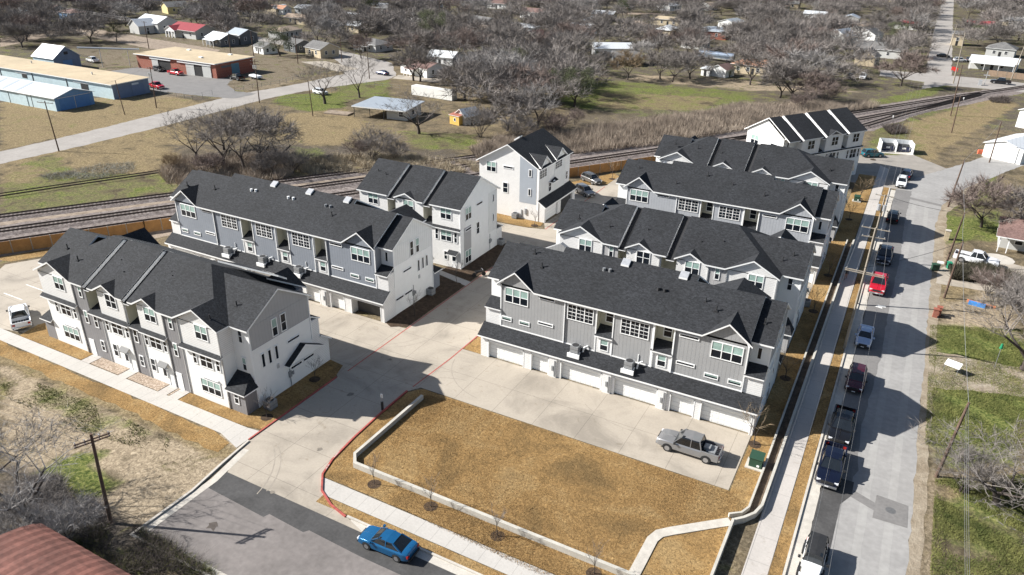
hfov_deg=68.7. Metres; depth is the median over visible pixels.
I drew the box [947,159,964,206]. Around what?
utility pole
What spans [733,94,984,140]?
railway track
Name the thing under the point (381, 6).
house
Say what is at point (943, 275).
driveway slab
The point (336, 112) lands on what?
concrete slab
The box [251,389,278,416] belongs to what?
sapling
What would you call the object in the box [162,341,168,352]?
window
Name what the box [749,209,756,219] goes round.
window
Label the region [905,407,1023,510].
bare tree
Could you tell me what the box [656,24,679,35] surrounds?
house
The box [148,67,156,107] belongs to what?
utility pole
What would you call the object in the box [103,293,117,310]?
window
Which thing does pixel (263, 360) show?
window
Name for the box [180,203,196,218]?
window
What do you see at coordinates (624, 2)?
evergreen tree
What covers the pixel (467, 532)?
turf blades
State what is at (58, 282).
window
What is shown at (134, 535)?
kerb
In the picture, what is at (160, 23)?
house
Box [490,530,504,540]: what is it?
mulch ring
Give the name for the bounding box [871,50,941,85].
bare tree
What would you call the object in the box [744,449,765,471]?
utility box
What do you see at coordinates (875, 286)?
parked pickup
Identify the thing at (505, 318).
window
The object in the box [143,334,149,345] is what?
window
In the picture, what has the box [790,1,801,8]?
house
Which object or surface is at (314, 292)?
garage door
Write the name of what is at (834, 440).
overhead wire
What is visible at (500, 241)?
ac unit
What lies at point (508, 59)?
bare tree
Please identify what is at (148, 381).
river rocks
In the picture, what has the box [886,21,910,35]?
evergreen tree
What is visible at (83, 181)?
railway track
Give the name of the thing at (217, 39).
house
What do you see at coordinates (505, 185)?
window
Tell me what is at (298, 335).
window
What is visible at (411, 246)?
window
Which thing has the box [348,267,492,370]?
fire lane line
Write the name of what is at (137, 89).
sliding door
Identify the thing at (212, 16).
bare tree
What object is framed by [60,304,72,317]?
window
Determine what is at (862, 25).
house
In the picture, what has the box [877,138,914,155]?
dumpster shelter
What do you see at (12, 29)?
bare tree
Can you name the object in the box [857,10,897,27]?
bare tree
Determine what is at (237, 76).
parked pickup
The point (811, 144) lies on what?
window
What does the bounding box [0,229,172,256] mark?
service track
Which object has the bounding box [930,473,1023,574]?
lawn tufts
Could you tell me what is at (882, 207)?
utility pole
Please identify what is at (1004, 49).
house
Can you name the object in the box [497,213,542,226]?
lawn
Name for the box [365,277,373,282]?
window
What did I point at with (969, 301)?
swing boat
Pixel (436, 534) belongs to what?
sidewalk
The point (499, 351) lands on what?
garage door
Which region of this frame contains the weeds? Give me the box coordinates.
[1,382,168,451]
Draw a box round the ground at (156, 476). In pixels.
[0,0,1023,574]
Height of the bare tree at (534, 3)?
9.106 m
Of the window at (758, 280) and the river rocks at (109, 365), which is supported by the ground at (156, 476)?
the river rocks at (109, 365)
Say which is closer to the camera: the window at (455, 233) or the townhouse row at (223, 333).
the townhouse row at (223, 333)
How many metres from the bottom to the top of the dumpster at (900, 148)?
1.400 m
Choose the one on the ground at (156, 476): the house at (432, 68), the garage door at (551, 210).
the house at (432, 68)
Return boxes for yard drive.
[929,351,1023,396]
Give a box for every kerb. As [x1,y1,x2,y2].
[130,534,208,574]
[132,440,249,532]
[248,377,336,439]
[321,390,407,516]
[346,515,482,574]
[782,187,889,574]
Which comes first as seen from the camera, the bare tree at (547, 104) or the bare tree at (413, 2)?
the bare tree at (547, 104)
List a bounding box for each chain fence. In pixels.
[234,73,304,89]
[277,80,399,103]
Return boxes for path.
[81,354,100,362]
[118,369,137,378]
[158,385,177,394]
[169,389,188,399]
[439,268,469,285]
[629,518,730,574]
[988,253,1014,264]
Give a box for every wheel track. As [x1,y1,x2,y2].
[878,206,928,574]
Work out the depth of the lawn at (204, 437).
77.55 m
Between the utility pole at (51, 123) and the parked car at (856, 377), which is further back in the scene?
the utility pole at (51, 123)
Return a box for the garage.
[711,63,734,77]
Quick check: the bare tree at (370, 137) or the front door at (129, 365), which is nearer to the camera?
the front door at (129, 365)
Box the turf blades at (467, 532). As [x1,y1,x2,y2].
[328,445,629,574]
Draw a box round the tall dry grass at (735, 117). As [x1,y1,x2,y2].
[554,97,881,153]
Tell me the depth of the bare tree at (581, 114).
186.71 m
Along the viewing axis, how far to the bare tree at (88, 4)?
349.95 m
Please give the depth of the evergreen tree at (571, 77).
203.05 m
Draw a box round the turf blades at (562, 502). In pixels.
[369,395,744,563]
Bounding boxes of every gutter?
[136,449,248,536]
[145,534,225,574]
[350,520,474,574]
[785,190,895,574]
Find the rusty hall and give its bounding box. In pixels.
[0,523,130,574]
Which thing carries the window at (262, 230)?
in the townhouse row at (355, 255)
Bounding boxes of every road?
[0,8,395,163]
[0,26,218,51]
[574,12,664,15]
[880,70,1023,91]
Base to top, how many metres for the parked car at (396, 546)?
1.484 m
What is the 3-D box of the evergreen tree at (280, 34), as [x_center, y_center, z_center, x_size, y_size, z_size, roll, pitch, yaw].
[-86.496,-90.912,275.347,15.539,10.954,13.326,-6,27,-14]
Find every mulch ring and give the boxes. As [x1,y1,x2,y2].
[261,414,272,420]
[309,376,319,381]
[367,479,380,488]
[410,314,418,318]
[423,501,437,510]
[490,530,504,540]
[586,567,601,574]
[748,440,760,447]
[780,375,790,380]
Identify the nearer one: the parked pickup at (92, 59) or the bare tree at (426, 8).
the parked pickup at (92, 59)
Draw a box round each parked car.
[152,65,164,71]
[312,87,327,94]
[357,524,419,562]
[376,70,388,75]
[575,182,594,196]
[580,171,601,184]
[796,531,829,574]
[844,362,867,393]
[854,324,874,348]
[860,148,883,157]
[885,209,900,223]
[895,174,908,187]
[901,168,913,179]
[936,53,949,57]
[953,57,966,61]
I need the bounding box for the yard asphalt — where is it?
[112,67,256,97]
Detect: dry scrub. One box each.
[153,146,297,185]
[292,150,478,173]
[469,124,579,160]
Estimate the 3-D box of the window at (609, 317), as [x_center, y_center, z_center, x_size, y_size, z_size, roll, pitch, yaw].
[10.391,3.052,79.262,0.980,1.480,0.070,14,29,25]
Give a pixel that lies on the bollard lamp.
(382, 403)
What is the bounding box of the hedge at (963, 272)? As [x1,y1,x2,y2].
[946,258,1023,287]
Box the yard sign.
[943,359,962,375]
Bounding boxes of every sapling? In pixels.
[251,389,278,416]
[306,357,322,374]
[366,454,378,483]
[405,290,421,316]
[423,473,441,506]
[450,258,464,280]
[485,503,505,535]
[585,539,606,573]
[605,158,620,177]
[739,404,773,444]
[780,350,799,377]
[806,286,830,310]
[825,252,840,274]
[846,198,858,217]
[854,176,877,193]
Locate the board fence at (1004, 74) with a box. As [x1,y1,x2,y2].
[988,70,1023,79]
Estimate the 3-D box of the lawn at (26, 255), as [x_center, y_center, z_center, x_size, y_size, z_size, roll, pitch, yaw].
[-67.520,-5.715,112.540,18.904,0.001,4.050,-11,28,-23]
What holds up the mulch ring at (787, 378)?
on the lawn at (694, 553)
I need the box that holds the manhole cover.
[885,507,895,513]
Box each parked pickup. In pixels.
[6,303,32,329]
[86,56,99,62]
[149,81,164,88]
[167,68,183,75]
[229,73,244,80]
[655,428,723,463]
[814,440,847,489]
[826,404,856,445]
[868,271,888,294]
[875,244,893,264]
[952,249,999,266]
[990,77,1011,84]
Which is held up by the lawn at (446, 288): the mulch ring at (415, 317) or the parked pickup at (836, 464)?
the mulch ring at (415, 317)
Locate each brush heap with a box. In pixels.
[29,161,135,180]
[880,121,912,134]
[989,94,1014,103]
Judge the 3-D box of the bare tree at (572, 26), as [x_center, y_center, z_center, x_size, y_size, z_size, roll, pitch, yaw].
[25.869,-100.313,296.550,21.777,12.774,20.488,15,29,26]
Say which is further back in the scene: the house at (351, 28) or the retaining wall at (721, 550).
the house at (351, 28)
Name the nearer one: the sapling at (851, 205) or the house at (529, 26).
the sapling at (851, 205)
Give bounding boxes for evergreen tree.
[104,22,124,41]
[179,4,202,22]
[255,25,295,55]
[359,0,378,6]
[417,8,445,31]
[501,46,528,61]
[547,64,596,106]
[587,50,603,66]
[615,0,630,15]
[729,64,741,78]
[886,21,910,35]
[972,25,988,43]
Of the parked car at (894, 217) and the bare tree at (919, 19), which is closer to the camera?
the parked car at (894, 217)
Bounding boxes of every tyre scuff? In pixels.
[257,446,274,493]
[266,443,280,490]
[451,359,475,397]
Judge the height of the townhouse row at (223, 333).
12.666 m
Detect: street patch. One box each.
[208,472,455,574]
[800,479,853,571]
[828,189,911,558]
[851,490,874,509]
[872,495,907,527]
[910,197,941,205]
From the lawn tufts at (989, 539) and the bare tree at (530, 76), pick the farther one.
the bare tree at (530, 76)
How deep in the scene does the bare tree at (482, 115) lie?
173.56 m
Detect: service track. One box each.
[0,161,478,225]
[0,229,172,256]
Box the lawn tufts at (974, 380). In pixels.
[924,324,1023,449]
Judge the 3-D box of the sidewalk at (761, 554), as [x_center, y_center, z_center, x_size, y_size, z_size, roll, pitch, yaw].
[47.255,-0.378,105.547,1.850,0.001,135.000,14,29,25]
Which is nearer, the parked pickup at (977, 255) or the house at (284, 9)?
the parked pickup at (977, 255)
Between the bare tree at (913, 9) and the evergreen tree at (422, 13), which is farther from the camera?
the bare tree at (913, 9)
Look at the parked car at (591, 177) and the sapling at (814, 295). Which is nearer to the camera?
the sapling at (814, 295)
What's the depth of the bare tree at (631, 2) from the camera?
421.12 m
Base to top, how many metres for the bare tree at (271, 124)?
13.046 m
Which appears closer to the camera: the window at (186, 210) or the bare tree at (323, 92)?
the window at (186, 210)
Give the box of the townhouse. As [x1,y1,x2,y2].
[476,128,576,222]
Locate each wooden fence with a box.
[0,218,171,253]
[569,156,655,176]
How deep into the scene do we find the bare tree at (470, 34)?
267.94 m
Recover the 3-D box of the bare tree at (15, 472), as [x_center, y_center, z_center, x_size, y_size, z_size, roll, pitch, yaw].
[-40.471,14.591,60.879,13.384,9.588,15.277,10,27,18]
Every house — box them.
[59,8,85,18]
[128,18,154,33]
[139,14,176,33]
[160,1,186,13]
[164,21,215,39]
[202,31,239,46]
[227,27,257,44]
[253,41,277,54]
[265,4,285,14]
[268,26,302,38]
[277,5,291,14]
[283,13,314,24]
[284,37,308,52]
[294,4,317,13]
[303,40,339,57]
[338,21,369,32]
[354,38,392,52]
[375,4,396,13]
[401,58,446,77]
[427,49,462,66]
[470,15,493,24]
[487,0,509,8]
[520,7,540,17]
[521,23,539,30]
[524,29,546,38]
[591,42,631,54]
[593,10,616,17]
[653,16,684,25]
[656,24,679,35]
[657,2,681,10]
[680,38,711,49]
[694,50,735,62]
[700,26,731,39]
[718,17,743,26]
[730,59,767,75]
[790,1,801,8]
[803,10,828,17]
[830,28,855,45]
[846,14,860,21]
[850,23,871,31]
[854,48,881,66]
[856,28,883,40]
[856,39,909,58]
[950,30,963,45]
[968,54,1020,71]
[982,133,1023,164]
[985,42,1018,57]
[996,216,1023,252]
[1003,17,1023,24]
[1015,108,1023,127]
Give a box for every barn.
[31,43,81,66]
[612,50,642,65]
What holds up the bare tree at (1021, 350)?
on the ground at (156, 476)
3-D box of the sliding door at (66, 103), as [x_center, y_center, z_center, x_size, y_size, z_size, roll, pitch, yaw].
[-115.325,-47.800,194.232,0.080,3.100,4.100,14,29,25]
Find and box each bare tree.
[0,0,34,9]
[0,3,21,18]
[0,20,41,47]
[0,401,125,521]
[0,404,85,471]
[0,479,42,534]
[6,487,105,539]
[9,12,48,40]
[13,0,69,23]
[28,5,61,33]
[66,14,106,42]
[68,0,99,13]
[68,10,109,31]
[71,512,220,574]
[72,0,129,7]
[99,11,129,30]
[107,0,142,25]
[136,0,164,13]
[154,107,233,154]
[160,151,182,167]
[174,103,257,163]
[179,3,206,23]
[183,100,274,168]
[186,114,250,149]
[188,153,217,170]
[196,0,226,5]
[200,0,237,22]
[200,151,226,170]
[201,9,230,30]
[210,9,241,30]
[210,104,304,158]
[225,119,306,161]
[228,0,278,16]
[248,156,272,175]
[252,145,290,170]
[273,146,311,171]
[293,55,352,103]
[298,9,336,39]
[300,3,333,14]
[310,0,340,5]
[311,10,344,41]
[314,26,355,44]
[320,0,337,17]
[336,8,395,38]
[336,50,380,97]
[341,135,370,158]
[347,32,372,57]
[348,121,399,158]
[355,5,369,12]
[355,7,391,29]
[376,84,444,133]
[380,32,434,50]
[380,36,401,46]
[381,136,410,157]
[384,0,420,12]
[385,0,427,12]
[387,43,443,81]
[388,42,432,80]
[400,27,458,51]
[414,4,442,16]
[415,15,447,31]
[429,24,491,52]
[435,58,491,99]
[436,31,471,60]
[437,16,469,49]
[442,0,470,14]
[445,10,490,29]
[446,44,538,96]
[459,0,495,15]
[460,101,500,137]
[462,46,541,90]
[469,79,547,130]
[477,21,538,46]
[483,2,530,21]
[493,60,557,92]
[497,17,525,30]
[501,110,539,137]
[515,77,562,128]
[517,27,552,51]
[528,0,540,7]
[532,13,559,30]
[537,107,574,131]
[544,22,584,34]
[546,0,582,10]
[551,20,596,45]
[566,0,598,11]
[568,105,585,124]
[584,34,602,55]
[584,48,617,75]
[591,10,617,40]
[607,48,646,79]
[617,0,638,8]
[626,38,658,63]
[635,25,677,52]
[642,46,685,78]
[659,50,698,81]
[660,6,713,25]
[667,26,702,52]
[672,47,716,78]
[684,4,718,22]
[708,18,772,37]
[711,0,730,14]
[722,0,754,15]
[728,47,781,84]
[749,55,839,99]
[757,59,807,97]
[763,35,821,66]
[767,13,802,33]
[775,43,850,82]
[780,49,815,69]
[786,68,841,98]
[789,25,820,42]
[789,89,817,105]
[803,27,842,56]
[807,79,848,101]
[810,0,819,10]
[813,24,841,44]
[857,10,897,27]
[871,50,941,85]
[888,6,906,16]
[901,5,943,18]
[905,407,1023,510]
[909,22,931,32]
[910,10,936,32]
[913,0,947,8]
[930,434,1012,493]
[939,413,1023,549]
[941,167,1023,227]
[941,270,1023,370]
[954,17,987,29]
[957,0,987,19]
[969,265,1018,293]
[971,181,1023,223]
[978,0,1005,11]
[979,281,1023,328]
[980,20,1022,42]
[997,1,1017,11]
[999,14,1023,40]
[999,268,1023,305]
[1007,3,1023,16]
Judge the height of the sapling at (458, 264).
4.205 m
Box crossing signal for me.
[978,72,989,85]
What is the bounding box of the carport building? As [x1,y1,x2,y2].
[351,96,424,120]
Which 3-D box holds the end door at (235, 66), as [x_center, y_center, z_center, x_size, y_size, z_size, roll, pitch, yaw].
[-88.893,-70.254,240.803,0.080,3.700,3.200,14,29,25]
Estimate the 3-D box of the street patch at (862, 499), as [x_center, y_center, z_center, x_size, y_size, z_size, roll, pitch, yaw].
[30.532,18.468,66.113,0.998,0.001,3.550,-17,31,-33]
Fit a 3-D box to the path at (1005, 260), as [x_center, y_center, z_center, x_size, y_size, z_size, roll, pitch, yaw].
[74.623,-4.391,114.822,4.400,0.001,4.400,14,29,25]
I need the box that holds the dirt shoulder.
[906,183,985,574]
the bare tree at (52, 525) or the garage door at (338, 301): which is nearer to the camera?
the bare tree at (52, 525)
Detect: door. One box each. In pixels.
[19,94,28,105]
[59,96,75,110]
[63,59,72,65]
[74,93,90,107]
[89,338,97,355]
[118,85,132,98]
[124,353,132,369]
[131,82,145,95]
[151,59,158,65]
[162,368,170,384]
[176,372,184,389]
[185,63,194,75]
[202,66,211,77]
[231,62,239,73]
[308,286,319,301]
[332,293,344,309]
[490,342,522,365]
[532,354,547,372]
[546,203,555,219]
[562,363,600,387]
[614,378,656,404]
[670,394,693,415]
[700,403,750,432]
[808,270,813,282]
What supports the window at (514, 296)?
in the townhouse row at (703, 348)
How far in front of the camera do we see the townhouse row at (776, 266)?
91.20 m
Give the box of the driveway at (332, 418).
[0,178,812,531]
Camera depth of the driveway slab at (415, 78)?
240.56 m
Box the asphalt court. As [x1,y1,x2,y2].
[850,155,945,188]
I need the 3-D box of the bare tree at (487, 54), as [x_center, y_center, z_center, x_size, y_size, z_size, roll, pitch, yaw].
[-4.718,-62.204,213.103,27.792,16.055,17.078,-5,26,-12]
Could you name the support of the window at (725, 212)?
in the townhouse row at (803, 211)
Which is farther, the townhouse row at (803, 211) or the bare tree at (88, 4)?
the bare tree at (88, 4)
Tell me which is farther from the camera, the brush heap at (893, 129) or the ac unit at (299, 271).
the brush heap at (893, 129)
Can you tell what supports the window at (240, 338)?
in the townhouse row at (223, 333)
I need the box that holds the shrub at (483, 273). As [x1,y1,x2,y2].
[472,269,485,276]
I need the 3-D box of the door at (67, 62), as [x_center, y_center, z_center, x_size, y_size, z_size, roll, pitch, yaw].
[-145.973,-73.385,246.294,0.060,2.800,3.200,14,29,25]
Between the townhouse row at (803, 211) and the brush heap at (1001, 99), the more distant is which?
the brush heap at (1001, 99)
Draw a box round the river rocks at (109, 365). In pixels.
[91,358,129,373]
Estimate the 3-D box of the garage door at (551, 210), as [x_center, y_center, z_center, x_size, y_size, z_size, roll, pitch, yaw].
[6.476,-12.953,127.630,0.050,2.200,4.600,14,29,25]
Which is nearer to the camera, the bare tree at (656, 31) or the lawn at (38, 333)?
the lawn at (38, 333)
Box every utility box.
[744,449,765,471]
[852,194,860,202]
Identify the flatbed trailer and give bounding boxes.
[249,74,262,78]
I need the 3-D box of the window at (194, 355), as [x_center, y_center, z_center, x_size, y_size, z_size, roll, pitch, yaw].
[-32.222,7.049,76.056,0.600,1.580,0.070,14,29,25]
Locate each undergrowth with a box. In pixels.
[0,461,126,541]
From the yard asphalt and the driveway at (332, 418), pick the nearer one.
the driveway at (332, 418)
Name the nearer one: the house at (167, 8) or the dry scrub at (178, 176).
the dry scrub at (178, 176)
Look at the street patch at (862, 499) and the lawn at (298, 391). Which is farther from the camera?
the lawn at (298, 391)
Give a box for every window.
[52,275,65,291]
[54,302,59,312]
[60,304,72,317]
[62,324,81,342]
[72,308,78,319]
[77,286,82,297]
[83,310,89,323]
[93,316,99,328]
[100,340,106,351]
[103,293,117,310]
[104,320,110,331]
[111,323,124,336]
[112,343,119,356]
[124,328,129,338]
[124,354,129,362]
[132,329,139,343]
[139,355,145,366]
[142,306,156,323]
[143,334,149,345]
[149,337,162,351]
[149,357,157,371]
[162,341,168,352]
[162,368,168,377]
[167,317,173,329]
[172,342,178,356]
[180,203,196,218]
[192,352,197,363]
[193,323,208,342]
[199,355,213,370]
[200,377,222,397]
[215,361,221,372]
[220,214,237,229]
[233,394,239,404]
[237,331,243,343]
[241,356,247,371]
[247,241,252,251]
[255,222,272,238]
[260,352,266,368]
[267,348,272,364]
[270,317,278,336]
[274,344,279,359]
[279,312,286,331]
[282,251,288,261]
[287,333,299,343]
[290,360,301,369]
[291,231,309,248]
[303,352,313,361]
[320,261,326,271]
[329,241,341,246]
[331,265,343,270]
[350,246,369,264]
[350,273,359,278]
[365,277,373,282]
[368,193,378,204]
[384,251,388,261]
[395,294,403,301]
[403,199,413,208]
[403,266,411,273]
[409,240,413,256]
[415,237,419,252]
[417,259,419,271]
[421,256,423,268]
[425,254,427,266]
[435,228,438,238]
[440,208,451,220]
[440,229,451,241]
[444,250,447,259]
[454,232,457,243]
[465,205,471,221]
[465,248,471,263]
[476,221,479,234]
[486,160,495,171]
[501,315,511,321]
[503,165,512,169]
[503,182,507,192]
[505,286,528,306]
[519,320,529,326]
[538,321,552,327]
[539,168,546,179]
[539,296,554,302]
[555,159,561,169]
[567,303,593,324]
[578,238,591,251]
[599,338,608,351]
[605,313,613,322]
[608,246,613,256]
[620,317,649,340]
[629,188,648,202]
[636,250,650,264]
[656,354,666,367]
[657,193,669,197]
[663,327,672,337]
[676,360,694,367]
[678,198,698,212]
[679,333,699,340]
[684,260,699,274]
[703,372,717,380]
[706,202,713,211]
[710,340,743,364]
[714,268,720,279]
[718,205,740,220]
[727,378,741,386]
[748,273,764,289]
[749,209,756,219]
[750,134,758,143]
[756,347,762,359]
[762,213,776,218]
[784,217,809,232]
[786,278,793,290]
[806,181,817,185]
[807,140,815,149]
[817,221,822,230]
[831,136,838,145]
[834,184,839,190]
[848,148,856,158]
[852,133,859,142]
[1014,240,1023,245]
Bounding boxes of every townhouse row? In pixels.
[32,227,331,414]
[164,170,442,322]
[356,158,503,268]
[477,241,791,435]
[553,198,815,352]
[616,159,839,283]
[654,134,853,240]
[744,107,867,174]
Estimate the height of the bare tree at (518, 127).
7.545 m
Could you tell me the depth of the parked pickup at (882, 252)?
112.37 m
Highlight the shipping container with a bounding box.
[411,84,456,100]
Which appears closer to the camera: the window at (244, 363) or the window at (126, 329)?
the window at (244, 363)
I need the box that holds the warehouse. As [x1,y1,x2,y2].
[0,55,150,99]
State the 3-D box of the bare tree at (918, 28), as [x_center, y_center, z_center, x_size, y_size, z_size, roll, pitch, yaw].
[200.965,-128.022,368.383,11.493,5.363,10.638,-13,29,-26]
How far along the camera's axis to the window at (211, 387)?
76.73 m
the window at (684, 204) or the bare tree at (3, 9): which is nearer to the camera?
the window at (684, 204)
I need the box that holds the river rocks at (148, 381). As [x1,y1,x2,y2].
[127,372,168,390]
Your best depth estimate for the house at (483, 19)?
360.88 m
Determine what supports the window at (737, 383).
in the townhouse row at (703, 348)
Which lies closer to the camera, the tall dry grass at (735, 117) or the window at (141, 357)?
the window at (141, 357)
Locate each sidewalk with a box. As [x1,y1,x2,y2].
[0,328,257,447]
[323,477,553,574]
[741,165,888,574]
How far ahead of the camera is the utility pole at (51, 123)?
157.38 m
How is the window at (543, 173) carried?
in the townhouse
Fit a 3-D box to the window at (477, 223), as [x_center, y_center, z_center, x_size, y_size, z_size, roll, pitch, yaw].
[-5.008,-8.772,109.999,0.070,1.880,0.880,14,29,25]
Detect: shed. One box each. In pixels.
[0,75,94,110]
[448,111,462,125]
[455,106,478,125]
[700,66,711,75]
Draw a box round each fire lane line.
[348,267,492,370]
[412,336,476,386]
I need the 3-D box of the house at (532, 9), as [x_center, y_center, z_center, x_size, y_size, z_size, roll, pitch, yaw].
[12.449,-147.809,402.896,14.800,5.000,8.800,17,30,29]
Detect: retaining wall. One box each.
[353,395,423,461]
[353,461,635,574]
[710,518,734,574]
[728,239,847,517]
[734,239,854,524]
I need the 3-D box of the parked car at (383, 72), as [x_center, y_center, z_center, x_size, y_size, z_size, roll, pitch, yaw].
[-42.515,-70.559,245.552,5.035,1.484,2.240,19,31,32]
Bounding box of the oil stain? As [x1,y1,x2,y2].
[207,522,217,530]
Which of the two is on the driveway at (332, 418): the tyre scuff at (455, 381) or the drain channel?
the tyre scuff at (455, 381)
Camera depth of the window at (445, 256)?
108.59 m
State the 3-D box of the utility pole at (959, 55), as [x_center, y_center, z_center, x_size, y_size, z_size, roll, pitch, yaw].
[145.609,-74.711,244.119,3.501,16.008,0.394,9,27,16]
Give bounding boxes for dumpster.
[882,142,893,150]
[897,144,909,151]
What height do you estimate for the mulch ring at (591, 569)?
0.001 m
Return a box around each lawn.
[0,249,48,261]
[0,340,228,451]
[20,323,92,359]
[179,360,342,428]
[316,495,506,574]
[324,327,812,574]
[386,276,462,326]
[441,244,504,280]
[463,336,480,353]
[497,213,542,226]
[572,173,618,184]
[767,187,888,574]
[797,174,875,329]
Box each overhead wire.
[723,9,896,11]
[743,274,844,572]
[768,274,855,573]
[804,274,872,573]
[829,279,882,570]
[858,242,961,268]
[963,285,968,401]
[964,414,965,512]
[966,445,967,574]
[968,410,969,574]
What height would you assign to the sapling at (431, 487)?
3.404 m
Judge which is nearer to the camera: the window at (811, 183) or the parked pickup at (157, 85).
the window at (811, 183)
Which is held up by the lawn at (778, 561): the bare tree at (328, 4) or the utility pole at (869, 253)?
the utility pole at (869, 253)
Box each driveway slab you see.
[303,61,355,70]
[393,75,438,82]
[936,258,1023,294]
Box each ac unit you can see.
[221,243,237,258]
[256,254,272,267]
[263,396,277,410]
[293,262,308,277]
[426,286,435,295]
[497,238,504,244]
[511,212,518,218]
[567,342,587,359]
[620,354,642,375]
[804,298,810,306]
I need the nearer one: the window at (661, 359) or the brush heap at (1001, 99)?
the window at (661, 359)
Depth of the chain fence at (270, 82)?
225.40 m
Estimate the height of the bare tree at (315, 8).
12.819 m
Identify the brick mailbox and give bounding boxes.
[944,229,951,239]
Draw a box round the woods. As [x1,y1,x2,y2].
[0,0,1023,114]
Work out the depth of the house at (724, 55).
279.48 m
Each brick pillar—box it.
[932,307,939,317]
[937,305,942,315]
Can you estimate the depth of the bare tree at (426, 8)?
357.17 m
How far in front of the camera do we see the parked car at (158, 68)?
244.33 m
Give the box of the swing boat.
[967,299,995,308]
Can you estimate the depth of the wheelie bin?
110.23 m
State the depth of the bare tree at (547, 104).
178.13 m
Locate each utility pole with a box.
[37,101,59,150]
[73,431,112,524]
[115,80,124,114]
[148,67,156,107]
[250,59,259,102]
[308,82,312,115]
[843,267,884,349]
[858,225,889,301]
[869,193,894,260]
[934,402,969,477]
[943,241,963,298]
[944,213,964,264]
[946,24,957,58]
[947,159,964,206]
[950,66,962,115]
[951,96,960,132]
[953,33,967,83]
[989,121,1001,162]
[1010,39,1023,79]
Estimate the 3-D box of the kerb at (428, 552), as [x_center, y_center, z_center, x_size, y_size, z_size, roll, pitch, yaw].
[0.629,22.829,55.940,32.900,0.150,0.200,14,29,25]
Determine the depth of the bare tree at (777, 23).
313.07 m
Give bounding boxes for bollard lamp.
[380,394,383,409]
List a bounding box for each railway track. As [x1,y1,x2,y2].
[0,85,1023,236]
[0,92,988,241]
[0,124,745,221]
[0,158,244,195]
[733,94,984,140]
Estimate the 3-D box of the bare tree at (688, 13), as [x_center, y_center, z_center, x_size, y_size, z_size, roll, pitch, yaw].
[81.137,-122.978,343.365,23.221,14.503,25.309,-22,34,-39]
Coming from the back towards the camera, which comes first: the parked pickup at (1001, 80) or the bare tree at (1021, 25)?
the bare tree at (1021, 25)
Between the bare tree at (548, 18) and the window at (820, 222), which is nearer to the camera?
the window at (820, 222)
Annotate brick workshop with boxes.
[133,47,254,78]
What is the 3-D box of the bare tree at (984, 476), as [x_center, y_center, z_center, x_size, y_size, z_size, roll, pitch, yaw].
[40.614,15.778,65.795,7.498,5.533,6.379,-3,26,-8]
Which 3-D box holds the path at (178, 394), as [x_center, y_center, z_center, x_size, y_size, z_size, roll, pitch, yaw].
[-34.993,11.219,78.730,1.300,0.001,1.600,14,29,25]
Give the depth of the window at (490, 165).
126.51 m
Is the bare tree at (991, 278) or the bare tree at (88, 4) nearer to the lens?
the bare tree at (991, 278)
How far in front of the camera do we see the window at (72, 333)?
86.27 m
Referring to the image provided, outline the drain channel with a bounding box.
[730,242,851,523]
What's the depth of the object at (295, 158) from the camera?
147.73 m
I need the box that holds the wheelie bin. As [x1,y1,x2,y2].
[930,262,937,270]
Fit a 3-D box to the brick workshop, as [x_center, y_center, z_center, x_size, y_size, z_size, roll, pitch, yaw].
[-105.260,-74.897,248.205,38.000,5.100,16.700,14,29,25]
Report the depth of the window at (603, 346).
79.55 m
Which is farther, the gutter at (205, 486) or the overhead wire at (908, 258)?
the overhead wire at (908, 258)
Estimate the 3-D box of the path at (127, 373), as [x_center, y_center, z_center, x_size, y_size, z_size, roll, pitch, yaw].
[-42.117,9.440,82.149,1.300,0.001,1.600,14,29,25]
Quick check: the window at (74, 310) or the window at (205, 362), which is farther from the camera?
the window at (74, 310)
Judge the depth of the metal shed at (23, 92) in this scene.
196.78 m
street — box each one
[147,488,453,574]
[823,156,1023,574]
[922,0,953,88]
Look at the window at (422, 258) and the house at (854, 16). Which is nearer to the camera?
the window at (422, 258)
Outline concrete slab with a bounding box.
[324,110,353,115]
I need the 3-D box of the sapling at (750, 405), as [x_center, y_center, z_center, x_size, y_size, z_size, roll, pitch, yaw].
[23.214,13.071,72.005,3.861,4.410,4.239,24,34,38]
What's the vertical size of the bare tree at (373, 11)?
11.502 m
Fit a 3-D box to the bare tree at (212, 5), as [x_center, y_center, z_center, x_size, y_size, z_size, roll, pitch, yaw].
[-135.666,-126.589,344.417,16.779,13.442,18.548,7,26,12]

